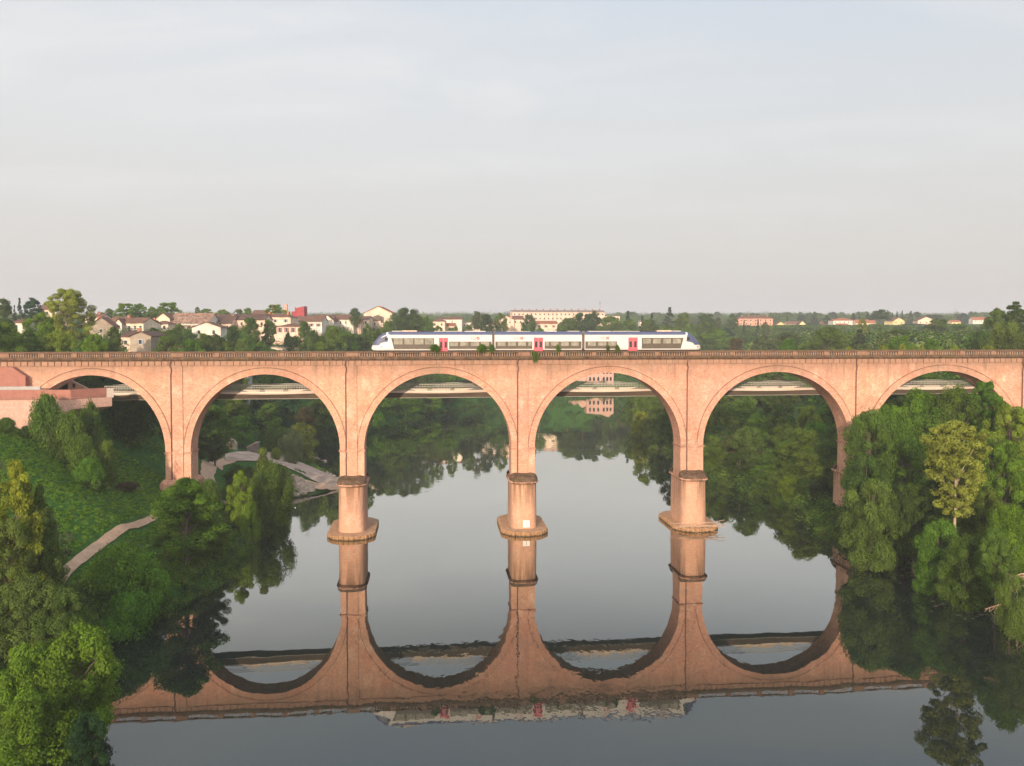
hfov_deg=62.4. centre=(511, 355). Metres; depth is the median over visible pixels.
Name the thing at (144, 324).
house
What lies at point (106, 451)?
shrub
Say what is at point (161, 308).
plane tree
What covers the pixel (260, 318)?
house
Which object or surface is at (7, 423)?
shrub
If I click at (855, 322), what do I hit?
house
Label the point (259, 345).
broadleaf tree
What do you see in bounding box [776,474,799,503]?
broadleaf tree
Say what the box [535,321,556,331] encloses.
house
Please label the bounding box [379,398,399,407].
shrub
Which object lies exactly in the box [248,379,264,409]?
willow tree
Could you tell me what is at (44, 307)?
house
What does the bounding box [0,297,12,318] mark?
umbrella pine
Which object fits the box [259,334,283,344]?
house
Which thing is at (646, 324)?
broadleaf tree
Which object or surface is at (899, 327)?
broadleaf tree
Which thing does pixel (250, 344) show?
willow tree
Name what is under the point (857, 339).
spruce tree
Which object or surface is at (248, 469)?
shrub
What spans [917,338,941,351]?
broadleaf tree
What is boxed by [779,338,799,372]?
broadleaf tree
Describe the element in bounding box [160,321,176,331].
house
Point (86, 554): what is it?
sandy path
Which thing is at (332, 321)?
house
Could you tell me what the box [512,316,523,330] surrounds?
house
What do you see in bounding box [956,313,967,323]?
leafy tree
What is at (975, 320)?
house
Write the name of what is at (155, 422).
broadleaf tree
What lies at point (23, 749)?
broadleaf tree
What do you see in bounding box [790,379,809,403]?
broadleaf tree
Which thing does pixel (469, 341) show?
regional train
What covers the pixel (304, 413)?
broadleaf tree
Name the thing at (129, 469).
grass
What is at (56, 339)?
broadleaf tree
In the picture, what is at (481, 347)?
shrub
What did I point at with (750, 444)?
broadleaf tree
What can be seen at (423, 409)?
broadleaf tree
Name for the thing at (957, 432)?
poplar tree
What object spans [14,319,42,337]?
house
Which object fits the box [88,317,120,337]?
house
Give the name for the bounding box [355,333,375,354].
broadleaf tree
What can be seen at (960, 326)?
broadleaf tree
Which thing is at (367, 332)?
leafy tree
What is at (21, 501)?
poplar tree
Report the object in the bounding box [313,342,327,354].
broadleaf tree
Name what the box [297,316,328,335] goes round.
house
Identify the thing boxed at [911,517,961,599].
broadleaf tree
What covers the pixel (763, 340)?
broadleaf tree
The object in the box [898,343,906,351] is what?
shrub
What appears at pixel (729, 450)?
broadleaf tree
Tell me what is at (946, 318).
broadleaf tree
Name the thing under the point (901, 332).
broadleaf tree
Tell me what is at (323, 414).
broadleaf tree
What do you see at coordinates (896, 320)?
house
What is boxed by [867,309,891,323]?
umbrella pine
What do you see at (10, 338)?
broadleaf tree
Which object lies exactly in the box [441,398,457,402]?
broadleaf tree
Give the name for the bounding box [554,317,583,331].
broadleaf tree
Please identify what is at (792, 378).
broadleaf tree
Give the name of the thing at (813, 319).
spruce tree
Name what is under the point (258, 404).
broadleaf tree
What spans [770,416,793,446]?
leafy tree
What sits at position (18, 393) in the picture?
viewing platform
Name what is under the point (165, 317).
house
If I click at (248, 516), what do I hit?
shrub
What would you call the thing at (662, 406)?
broadleaf tree
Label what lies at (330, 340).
broadleaf tree
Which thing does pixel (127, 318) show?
house
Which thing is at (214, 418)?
broadleaf tree
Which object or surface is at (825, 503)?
shrub
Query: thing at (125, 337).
house
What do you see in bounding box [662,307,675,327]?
spruce tree
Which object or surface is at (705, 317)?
umbrella pine
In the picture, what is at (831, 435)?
plane tree
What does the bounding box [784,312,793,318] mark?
broadleaf tree
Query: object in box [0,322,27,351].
broadleaf tree
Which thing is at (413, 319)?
broadleaf tree
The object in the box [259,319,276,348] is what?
plane tree
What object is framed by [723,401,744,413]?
plane tree
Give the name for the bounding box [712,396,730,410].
plane tree
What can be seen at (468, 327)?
broadleaf tree
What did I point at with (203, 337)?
broadleaf tree
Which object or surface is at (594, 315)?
leafy tree
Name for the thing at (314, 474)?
landing pavement
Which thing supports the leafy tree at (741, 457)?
on the ground at (140, 456)
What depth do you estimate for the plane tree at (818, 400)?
253.83 m
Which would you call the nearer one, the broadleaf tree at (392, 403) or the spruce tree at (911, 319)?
the broadleaf tree at (392, 403)
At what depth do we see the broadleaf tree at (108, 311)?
428.82 m
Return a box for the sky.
[0,0,1023,316]
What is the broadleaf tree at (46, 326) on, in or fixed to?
on the ground at (140, 456)
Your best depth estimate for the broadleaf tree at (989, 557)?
105.91 m
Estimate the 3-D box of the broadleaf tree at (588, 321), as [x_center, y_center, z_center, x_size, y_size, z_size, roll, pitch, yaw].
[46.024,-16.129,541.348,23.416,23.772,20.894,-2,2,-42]
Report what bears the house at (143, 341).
on the ground at (140, 456)
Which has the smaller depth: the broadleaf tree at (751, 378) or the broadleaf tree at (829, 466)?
the broadleaf tree at (829, 466)
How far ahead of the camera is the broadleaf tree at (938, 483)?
142.05 m
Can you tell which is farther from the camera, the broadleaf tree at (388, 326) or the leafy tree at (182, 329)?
the broadleaf tree at (388, 326)
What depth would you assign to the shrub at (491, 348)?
155.11 m
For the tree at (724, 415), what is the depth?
230.86 m
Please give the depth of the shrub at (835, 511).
158.67 m
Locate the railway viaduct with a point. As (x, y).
(179, 392)
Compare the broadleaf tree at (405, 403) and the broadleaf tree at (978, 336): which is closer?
the broadleaf tree at (978, 336)
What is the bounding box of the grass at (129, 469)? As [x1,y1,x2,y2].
[0,426,235,674]
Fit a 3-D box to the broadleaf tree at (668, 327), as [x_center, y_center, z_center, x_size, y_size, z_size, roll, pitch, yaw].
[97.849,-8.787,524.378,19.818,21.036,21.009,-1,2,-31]
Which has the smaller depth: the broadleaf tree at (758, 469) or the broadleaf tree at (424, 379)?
the broadleaf tree at (758, 469)
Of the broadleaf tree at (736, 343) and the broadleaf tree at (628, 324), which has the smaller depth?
the broadleaf tree at (736, 343)
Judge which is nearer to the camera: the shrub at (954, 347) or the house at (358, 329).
the shrub at (954, 347)
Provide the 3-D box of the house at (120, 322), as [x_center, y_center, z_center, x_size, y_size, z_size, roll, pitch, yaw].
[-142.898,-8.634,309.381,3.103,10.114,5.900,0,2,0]
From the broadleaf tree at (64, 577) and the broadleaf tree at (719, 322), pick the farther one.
the broadleaf tree at (719, 322)
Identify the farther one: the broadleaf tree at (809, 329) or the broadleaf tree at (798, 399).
the broadleaf tree at (809, 329)
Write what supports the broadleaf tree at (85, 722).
on the ground at (140, 456)
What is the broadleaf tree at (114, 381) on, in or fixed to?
on the ground at (140, 456)
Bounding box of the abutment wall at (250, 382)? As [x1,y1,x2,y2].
[227,376,251,404]
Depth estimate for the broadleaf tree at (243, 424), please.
231.79 m
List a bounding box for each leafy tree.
[5,331,47,355]
[58,375,110,389]
[105,326,124,353]
[148,476,230,563]
[172,323,186,345]
[226,470,255,526]
[253,403,282,431]
[362,323,373,350]
[584,310,602,330]
[708,424,736,448]
[712,312,722,316]
[720,327,736,338]
[726,449,755,478]
[758,376,793,406]
[760,322,769,334]
[762,406,796,446]
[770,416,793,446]
[912,312,924,317]
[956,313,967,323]
[983,307,1005,329]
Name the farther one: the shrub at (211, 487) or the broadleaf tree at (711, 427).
the broadleaf tree at (711, 427)
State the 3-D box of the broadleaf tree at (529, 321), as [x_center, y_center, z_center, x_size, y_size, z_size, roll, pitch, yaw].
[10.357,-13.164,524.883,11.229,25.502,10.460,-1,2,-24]
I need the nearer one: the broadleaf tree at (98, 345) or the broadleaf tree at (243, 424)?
the broadleaf tree at (98, 345)
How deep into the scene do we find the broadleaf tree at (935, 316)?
895.32 m
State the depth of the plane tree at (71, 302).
247.07 m
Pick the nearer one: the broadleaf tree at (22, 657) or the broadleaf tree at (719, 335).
the broadleaf tree at (22, 657)
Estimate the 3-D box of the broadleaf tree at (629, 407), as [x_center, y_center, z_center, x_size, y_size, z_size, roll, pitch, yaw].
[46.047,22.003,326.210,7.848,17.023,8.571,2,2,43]
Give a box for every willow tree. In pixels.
[213,399,222,403]
[235,337,258,353]
[246,459,297,526]
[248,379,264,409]
[255,420,286,451]
[257,374,288,399]
[258,400,296,428]
[276,427,303,460]
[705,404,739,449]
[976,501,1023,581]
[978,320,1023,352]
[990,574,1023,650]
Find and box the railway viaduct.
[0,349,1023,540]
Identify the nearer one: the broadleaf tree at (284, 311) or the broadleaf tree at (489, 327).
the broadleaf tree at (284, 311)
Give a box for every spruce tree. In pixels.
[11,305,16,320]
[13,298,22,321]
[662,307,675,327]
[742,320,746,334]
[755,319,759,336]
[811,315,816,324]
[847,329,868,348]
[906,311,913,323]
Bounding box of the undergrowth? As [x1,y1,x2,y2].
[0,319,1023,690]
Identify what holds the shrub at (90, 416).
on the ground at (140, 456)
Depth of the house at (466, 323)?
522.63 m
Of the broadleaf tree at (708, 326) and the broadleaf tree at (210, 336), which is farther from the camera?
the broadleaf tree at (708, 326)
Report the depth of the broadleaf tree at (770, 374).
288.14 m
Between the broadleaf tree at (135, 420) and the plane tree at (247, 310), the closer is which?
the broadleaf tree at (135, 420)
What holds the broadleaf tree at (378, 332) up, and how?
on the ground at (140, 456)
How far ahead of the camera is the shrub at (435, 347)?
153.92 m
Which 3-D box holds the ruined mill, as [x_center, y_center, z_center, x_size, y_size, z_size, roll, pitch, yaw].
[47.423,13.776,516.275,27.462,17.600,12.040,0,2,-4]
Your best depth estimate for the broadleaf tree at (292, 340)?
320.36 m
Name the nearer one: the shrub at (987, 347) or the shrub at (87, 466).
the shrub at (87, 466)
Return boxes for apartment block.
[510,309,604,325]
[735,315,772,325]
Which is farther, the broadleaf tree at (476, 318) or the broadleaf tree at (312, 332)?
the broadleaf tree at (476, 318)
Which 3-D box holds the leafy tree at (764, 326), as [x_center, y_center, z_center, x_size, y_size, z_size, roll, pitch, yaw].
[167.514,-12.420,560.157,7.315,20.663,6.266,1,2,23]
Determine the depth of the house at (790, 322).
831.62 m
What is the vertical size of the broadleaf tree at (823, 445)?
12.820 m
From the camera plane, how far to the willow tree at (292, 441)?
225.63 m
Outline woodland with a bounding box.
[0,311,1023,396]
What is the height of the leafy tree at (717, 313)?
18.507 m
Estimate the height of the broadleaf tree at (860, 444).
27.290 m
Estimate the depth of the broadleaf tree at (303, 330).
317.70 m
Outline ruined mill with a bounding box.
[576,373,613,384]
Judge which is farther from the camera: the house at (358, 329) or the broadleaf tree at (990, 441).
the house at (358, 329)
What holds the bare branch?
attached to the willow tree at (1010, 612)
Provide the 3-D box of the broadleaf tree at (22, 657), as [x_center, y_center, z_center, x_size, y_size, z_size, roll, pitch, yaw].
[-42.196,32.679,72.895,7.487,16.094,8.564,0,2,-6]
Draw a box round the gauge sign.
[523,520,529,526]
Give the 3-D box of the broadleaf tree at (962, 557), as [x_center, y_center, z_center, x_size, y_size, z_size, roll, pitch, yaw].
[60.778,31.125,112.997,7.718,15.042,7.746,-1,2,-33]
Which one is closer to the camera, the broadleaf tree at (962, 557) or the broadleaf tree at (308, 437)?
the broadleaf tree at (962, 557)
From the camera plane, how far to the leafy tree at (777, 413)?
224.26 m
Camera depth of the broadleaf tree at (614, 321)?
537.99 m
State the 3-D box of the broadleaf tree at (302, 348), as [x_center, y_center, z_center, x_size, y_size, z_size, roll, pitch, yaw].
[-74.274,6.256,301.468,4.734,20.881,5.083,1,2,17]
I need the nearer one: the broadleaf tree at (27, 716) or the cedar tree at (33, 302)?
the broadleaf tree at (27, 716)
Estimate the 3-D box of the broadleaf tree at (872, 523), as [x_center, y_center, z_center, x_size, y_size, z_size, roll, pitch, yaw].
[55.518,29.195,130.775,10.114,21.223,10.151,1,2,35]
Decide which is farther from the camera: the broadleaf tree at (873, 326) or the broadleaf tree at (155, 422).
the broadleaf tree at (873, 326)
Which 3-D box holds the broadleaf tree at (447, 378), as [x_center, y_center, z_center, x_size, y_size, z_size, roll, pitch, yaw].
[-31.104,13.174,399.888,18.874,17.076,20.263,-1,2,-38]
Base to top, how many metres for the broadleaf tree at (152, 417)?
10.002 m
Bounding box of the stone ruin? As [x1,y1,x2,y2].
[226,438,237,449]
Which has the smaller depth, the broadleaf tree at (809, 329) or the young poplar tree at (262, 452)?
the young poplar tree at (262, 452)
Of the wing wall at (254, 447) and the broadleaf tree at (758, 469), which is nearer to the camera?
the broadleaf tree at (758, 469)
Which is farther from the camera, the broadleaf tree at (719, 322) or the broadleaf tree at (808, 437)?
the broadleaf tree at (719, 322)
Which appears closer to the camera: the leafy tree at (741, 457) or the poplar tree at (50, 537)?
the poplar tree at (50, 537)
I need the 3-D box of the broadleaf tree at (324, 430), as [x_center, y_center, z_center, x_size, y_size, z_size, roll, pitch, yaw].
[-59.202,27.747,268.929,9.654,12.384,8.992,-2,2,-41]
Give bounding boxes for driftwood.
[671,520,729,533]
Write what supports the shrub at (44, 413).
on the ground at (140, 456)
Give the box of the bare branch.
[986,573,1023,610]
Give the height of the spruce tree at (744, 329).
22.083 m
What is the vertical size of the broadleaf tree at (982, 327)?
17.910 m
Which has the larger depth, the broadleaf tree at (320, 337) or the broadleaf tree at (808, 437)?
the broadleaf tree at (320, 337)
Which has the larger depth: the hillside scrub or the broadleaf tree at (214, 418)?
the hillside scrub
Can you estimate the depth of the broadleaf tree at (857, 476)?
135.88 m
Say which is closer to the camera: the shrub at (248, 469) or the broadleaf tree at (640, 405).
the shrub at (248, 469)
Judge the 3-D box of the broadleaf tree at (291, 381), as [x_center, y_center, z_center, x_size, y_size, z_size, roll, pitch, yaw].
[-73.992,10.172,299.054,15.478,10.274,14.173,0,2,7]
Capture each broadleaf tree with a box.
[0,318,19,334]
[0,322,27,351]
[0,516,41,646]
[0,573,73,666]
[0,639,73,748]
[0,688,100,765]
[0,736,53,765]
[3,332,22,351]
[4,512,75,571]
[21,312,58,341]
[26,587,87,674]
[26,620,123,761]
[35,543,69,589]
[37,330,81,355]
[58,711,108,765]
[79,333,108,355]
[102,378,144,417]
[104,308,114,316]
[108,386,157,442]
[143,401,160,428]
[145,327,160,332]
[145,400,160,427]
[149,335,177,353]
[153,428,163,437]
[163,329,183,344]
[176,338,206,353]
[182,332,197,340]
[195,515,230,558]
[196,333,211,349]
[197,334,215,350]
[198,404,236,465]
[198,433,226,461]
[202,333,231,353]
[214,340,232,388]
[223,399,251,422]
[224,325,239,353]
[226,377,250,402]
[230,415,253,447]
[234,339,250,353]
[240,317,260,347]
[247,399,278,413]
[251,340,268,375]
[275,399,300,429]
[281,310,293,315]
[281,377,308,389]
[283,334,302,354]
[291,422,319,460]
[293,406,318,446]
[296,336,317,354]
[297,321,311,340]
[298,344,308,354]
[307,399,334,437]
[308,330,318,341]
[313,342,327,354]
[315,424,339,447]
[317,333,341,354]
[321,325,346,354]
[340,331,360,350]
[349,308,360,328]
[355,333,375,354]
[369,328,383,350]
[381,321,396,332]
[385,307,424,330]
[385,386,401,409]
[391,386,421,415]
[404,374,437,388]
[413,388,442,414]
[418,316,434,331]
[430,373,464,388]
[434,325,442,330]
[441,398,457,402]
[462,324,473,331]
[471,311,482,330]
[479,314,493,331]
[492,312,508,331]
[520,315,536,331]
[535,327,544,352]
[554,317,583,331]
[569,313,598,331]
[595,315,621,330]
[615,319,639,330]
[623,396,634,418]
[630,411,649,437]
[632,384,661,432]
[641,319,659,330]
[646,413,670,449]
[655,398,665,414]
[659,325,680,330]
[660,407,672,445]
[671,313,690,330]
[681,323,699,340]
[695,321,719,348]
[700,329,731,347]
[703,434,727,471]
[704,431,719,450]
[705,418,713,432]
[714,317,721,327]
[721,435,760,463]
[723,425,767,474]
[728,338,744,353]
[732,378,747,399]
[732,395,759,428]
[742,372,776,403]
[746,413,770,448]
[746,465,774,481]
[750,335,776,353]
[750,372,777,399]
[758,395,795,431]
[770,440,788,468]
[773,331,803,353]
[774,427,831,475]
[776,450,830,497]
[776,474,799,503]
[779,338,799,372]
[782,373,801,396]
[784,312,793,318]
[787,447,829,477]
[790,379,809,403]
[793,472,832,500]
[794,405,823,432]
[795,327,813,331]
[796,315,805,321]
[803,421,828,443]
[804,312,812,321]
[804,326,847,349]
[811,439,837,480]
[815,402,835,426]
[822,460,836,494]
[836,478,905,572]
[838,455,891,526]
[839,407,895,491]
[857,318,868,331]
[866,323,886,331]
[867,403,915,480]
[877,329,913,344]
[877,434,936,546]
[883,377,917,417]
[883,480,933,539]
[885,335,918,351]
[886,479,942,572]
[892,325,911,329]
[894,386,957,478]
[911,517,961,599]
[912,376,944,413]
[915,372,933,384]
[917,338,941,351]
[919,318,950,335]
[921,476,950,523]
[925,314,943,319]
[927,384,991,442]
[932,471,987,547]
[933,532,994,612]
[943,316,954,320]
[944,431,998,489]
[948,323,971,332]
[956,485,1007,553]
[957,394,994,430]
[964,330,991,351]
[966,311,979,319]
[972,526,1022,623]
[978,322,992,331]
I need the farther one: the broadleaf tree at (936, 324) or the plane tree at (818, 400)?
the broadleaf tree at (936, 324)
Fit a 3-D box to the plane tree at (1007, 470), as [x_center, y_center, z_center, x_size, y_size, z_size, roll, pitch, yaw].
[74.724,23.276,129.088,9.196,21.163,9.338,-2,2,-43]
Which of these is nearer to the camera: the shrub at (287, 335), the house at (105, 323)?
the house at (105, 323)
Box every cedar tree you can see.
[20,297,46,318]
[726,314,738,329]
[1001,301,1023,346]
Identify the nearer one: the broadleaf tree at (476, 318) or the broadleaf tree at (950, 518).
the broadleaf tree at (950, 518)
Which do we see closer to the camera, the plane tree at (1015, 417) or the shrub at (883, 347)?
the plane tree at (1015, 417)
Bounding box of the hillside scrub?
[620,324,990,332]
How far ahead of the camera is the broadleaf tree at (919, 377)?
217.18 m
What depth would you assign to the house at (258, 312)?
450.45 m
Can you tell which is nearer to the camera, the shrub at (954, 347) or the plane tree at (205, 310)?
the shrub at (954, 347)
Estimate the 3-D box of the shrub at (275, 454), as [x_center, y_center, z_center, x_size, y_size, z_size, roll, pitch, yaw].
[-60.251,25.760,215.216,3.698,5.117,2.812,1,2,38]
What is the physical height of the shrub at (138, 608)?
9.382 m
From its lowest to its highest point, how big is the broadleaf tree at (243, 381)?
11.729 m
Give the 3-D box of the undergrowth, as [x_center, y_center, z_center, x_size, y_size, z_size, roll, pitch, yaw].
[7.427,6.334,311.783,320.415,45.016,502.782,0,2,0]
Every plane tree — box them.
[43,287,96,340]
[112,303,139,316]
[132,303,148,317]
[146,306,159,317]
[151,302,182,315]
[200,309,212,312]
[216,309,228,313]
[242,308,251,313]
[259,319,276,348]
[264,304,284,313]
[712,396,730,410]
[723,395,740,402]
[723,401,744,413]
[803,381,824,404]
[823,427,837,458]
[966,380,1005,449]
[978,439,1023,513]
[981,402,1023,498]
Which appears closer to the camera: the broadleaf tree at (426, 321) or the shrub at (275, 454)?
the shrub at (275, 454)
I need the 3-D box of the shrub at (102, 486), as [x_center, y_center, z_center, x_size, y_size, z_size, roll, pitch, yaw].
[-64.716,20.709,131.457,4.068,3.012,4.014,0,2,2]
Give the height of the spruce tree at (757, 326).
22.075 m
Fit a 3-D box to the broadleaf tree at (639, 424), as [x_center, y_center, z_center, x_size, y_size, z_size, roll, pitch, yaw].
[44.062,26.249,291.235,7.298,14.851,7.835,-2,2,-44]
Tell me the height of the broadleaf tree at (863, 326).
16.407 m
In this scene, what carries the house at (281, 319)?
on the ground at (140, 456)
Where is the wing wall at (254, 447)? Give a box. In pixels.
[246,442,259,452]
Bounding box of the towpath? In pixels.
[200,458,236,503]
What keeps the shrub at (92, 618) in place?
on the ground at (140, 456)
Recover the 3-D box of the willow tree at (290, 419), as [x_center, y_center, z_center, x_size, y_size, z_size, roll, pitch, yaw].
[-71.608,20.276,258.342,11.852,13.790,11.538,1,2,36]
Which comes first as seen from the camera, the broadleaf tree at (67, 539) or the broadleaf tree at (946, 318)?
the broadleaf tree at (67, 539)
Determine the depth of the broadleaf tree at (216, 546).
128.21 m
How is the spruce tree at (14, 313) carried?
on the ground at (140, 456)
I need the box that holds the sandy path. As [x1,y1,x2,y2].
[61,513,157,581]
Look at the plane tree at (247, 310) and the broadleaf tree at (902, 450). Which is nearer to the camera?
the broadleaf tree at (902, 450)
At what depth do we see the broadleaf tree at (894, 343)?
249.40 m
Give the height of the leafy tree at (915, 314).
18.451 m
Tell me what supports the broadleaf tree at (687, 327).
on the ground at (140, 456)
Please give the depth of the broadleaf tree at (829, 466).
173.49 m
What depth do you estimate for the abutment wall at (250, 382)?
257.58 m
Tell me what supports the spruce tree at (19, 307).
on the ground at (140, 456)
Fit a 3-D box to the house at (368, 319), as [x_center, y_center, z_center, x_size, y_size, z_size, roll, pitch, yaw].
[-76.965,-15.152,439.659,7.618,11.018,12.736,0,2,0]
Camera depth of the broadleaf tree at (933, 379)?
194.14 m
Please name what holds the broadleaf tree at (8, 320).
on the ground at (140, 456)
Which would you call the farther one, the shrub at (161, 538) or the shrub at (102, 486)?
the shrub at (102, 486)
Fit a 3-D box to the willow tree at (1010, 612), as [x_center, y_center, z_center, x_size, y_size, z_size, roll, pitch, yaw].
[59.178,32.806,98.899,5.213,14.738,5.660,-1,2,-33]
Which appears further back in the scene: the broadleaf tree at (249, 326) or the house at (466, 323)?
the house at (466, 323)
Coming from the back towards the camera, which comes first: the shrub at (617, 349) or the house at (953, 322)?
the house at (953, 322)
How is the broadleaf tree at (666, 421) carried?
on the ground at (140, 456)
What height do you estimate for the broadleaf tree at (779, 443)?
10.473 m
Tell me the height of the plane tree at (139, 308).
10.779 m
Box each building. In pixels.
[271,346,298,350]
[291,306,306,316]
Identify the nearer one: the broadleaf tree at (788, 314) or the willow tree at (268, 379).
the willow tree at (268, 379)
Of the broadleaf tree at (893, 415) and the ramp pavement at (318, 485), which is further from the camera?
the ramp pavement at (318, 485)
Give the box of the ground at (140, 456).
[0,322,1022,711]
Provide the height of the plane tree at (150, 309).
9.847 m
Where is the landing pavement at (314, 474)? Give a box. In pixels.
[224,451,337,484]
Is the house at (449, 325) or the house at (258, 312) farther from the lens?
the house at (449, 325)
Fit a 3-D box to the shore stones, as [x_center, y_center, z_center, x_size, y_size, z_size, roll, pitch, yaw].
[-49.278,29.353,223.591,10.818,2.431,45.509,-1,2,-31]
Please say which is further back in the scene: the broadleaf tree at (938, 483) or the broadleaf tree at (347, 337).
the broadleaf tree at (347, 337)
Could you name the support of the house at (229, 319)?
on the ground at (140, 456)
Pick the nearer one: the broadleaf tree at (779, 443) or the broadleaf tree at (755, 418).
the broadleaf tree at (779, 443)
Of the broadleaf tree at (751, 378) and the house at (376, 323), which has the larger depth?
the house at (376, 323)
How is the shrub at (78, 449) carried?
on the ground at (140, 456)
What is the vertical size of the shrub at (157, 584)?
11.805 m
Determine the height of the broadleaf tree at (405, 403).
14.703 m
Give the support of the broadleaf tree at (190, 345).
on the ground at (140, 456)
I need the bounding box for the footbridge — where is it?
[104,380,977,399]
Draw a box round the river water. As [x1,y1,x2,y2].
[70,396,1023,765]
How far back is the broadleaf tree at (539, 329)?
516.05 m
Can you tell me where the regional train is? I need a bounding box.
[371,330,699,352]
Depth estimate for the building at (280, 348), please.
321.07 m
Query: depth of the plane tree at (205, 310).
418.70 m
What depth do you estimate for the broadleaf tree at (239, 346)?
269.95 m
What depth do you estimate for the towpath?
176.48 m
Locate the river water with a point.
(608, 618)
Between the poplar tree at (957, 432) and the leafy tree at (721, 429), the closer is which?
the poplar tree at (957, 432)
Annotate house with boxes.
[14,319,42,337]
[41,304,65,325]
[85,312,111,321]
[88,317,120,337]
[111,315,133,331]
[115,318,125,332]
[121,331,136,351]
[125,317,157,330]
[128,328,167,353]
[153,318,161,330]
[156,313,173,321]
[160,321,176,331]
[171,313,217,328]
[190,322,227,345]
[216,314,237,326]
[235,314,272,333]
[252,310,271,313]
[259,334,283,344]
[268,312,298,328]
[277,323,309,345]
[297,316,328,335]
[326,315,338,327]
[335,315,354,333]
[355,320,363,333]
[360,316,372,330]
[363,306,395,327]
[373,320,380,328]
[431,318,446,330]
[442,317,462,331]
[446,323,455,330]
[463,322,473,330]
[500,316,513,330]
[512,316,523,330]
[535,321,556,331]
[784,321,798,324]
[828,318,853,324]
[853,320,875,324]
[884,317,904,324]
[913,316,932,324]
[947,320,960,323]
[969,317,984,323]
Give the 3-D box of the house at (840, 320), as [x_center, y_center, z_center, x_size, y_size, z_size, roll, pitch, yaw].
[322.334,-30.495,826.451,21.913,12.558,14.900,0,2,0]
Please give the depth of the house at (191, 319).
338.27 m
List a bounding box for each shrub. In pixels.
[0,416,17,434]
[18,424,32,436]
[25,391,63,451]
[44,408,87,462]
[62,433,103,478]
[70,456,105,489]
[70,611,113,687]
[79,399,106,448]
[80,541,156,601]
[86,480,110,491]
[97,439,118,487]
[101,587,161,644]
[109,549,173,604]
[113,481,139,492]
[151,533,173,548]
[195,478,223,511]
[225,464,246,490]
[238,498,261,540]
[241,465,254,479]
[269,448,281,459]
[276,464,289,500]
[283,453,297,463]
[284,332,290,344]
[369,408,385,428]
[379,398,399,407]
[430,344,440,352]
[477,344,486,353]
[488,344,494,353]
[532,352,539,362]
[615,344,619,352]
[815,501,835,512]
[830,508,844,519]
[878,344,888,351]
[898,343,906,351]
[947,345,959,351]
[981,345,993,351]
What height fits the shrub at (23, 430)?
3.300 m
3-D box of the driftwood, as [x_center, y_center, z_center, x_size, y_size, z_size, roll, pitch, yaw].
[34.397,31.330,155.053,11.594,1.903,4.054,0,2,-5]
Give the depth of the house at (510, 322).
536.62 m
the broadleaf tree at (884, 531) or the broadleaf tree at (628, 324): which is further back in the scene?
the broadleaf tree at (628, 324)
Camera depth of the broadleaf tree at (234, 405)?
238.77 m
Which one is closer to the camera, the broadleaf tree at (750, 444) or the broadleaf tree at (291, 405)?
the broadleaf tree at (750, 444)
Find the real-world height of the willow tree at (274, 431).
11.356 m
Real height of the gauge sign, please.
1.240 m
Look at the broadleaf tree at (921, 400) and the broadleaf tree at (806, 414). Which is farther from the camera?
the broadleaf tree at (806, 414)
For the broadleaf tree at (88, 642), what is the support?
on the ground at (140, 456)
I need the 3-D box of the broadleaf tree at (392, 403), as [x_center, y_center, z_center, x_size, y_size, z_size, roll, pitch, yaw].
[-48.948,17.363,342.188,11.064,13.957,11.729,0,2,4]
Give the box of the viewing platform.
[0,367,113,439]
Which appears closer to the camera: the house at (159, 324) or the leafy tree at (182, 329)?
the leafy tree at (182, 329)
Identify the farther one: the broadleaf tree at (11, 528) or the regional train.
the regional train
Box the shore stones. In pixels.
[283,454,339,477]
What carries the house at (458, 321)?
on the ground at (140, 456)
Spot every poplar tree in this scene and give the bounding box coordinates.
[0,458,47,628]
[27,482,63,611]
[248,447,284,512]
[919,419,992,529]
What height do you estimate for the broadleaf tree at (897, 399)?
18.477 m
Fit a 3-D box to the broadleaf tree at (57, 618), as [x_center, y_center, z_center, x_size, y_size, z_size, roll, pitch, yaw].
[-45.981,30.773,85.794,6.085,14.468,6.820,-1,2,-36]
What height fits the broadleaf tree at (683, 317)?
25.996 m
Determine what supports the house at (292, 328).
on the ground at (140, 456)
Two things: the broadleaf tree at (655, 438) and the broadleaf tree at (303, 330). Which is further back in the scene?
the broadleaf tree at (303, 330)
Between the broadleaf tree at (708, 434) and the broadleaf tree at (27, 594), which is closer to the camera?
the broadleaf tree at (27, 594)
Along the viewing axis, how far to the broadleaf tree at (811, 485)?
175.26 m
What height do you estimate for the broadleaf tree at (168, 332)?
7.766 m
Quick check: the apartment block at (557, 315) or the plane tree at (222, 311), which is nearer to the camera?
the plane tree at (222, 311)
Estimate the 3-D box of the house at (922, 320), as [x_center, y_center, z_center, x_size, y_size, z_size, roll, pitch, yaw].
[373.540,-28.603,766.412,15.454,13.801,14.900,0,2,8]
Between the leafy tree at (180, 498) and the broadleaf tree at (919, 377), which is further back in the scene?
the broadleaf tree at (919, 377)
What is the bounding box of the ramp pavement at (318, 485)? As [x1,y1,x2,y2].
[304,480,338,489]
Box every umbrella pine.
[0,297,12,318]
[695,313,717,331]
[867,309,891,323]
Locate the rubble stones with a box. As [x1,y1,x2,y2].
[288,474,315,497]
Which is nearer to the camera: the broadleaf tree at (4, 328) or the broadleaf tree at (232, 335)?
the broadleaf tree at (4, 328)
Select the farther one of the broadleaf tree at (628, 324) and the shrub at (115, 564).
the broadleaf tree at (628, 324)
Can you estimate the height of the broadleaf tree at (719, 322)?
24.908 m
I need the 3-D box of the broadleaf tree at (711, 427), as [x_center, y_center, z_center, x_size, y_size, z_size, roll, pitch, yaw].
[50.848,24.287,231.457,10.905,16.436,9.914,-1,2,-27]

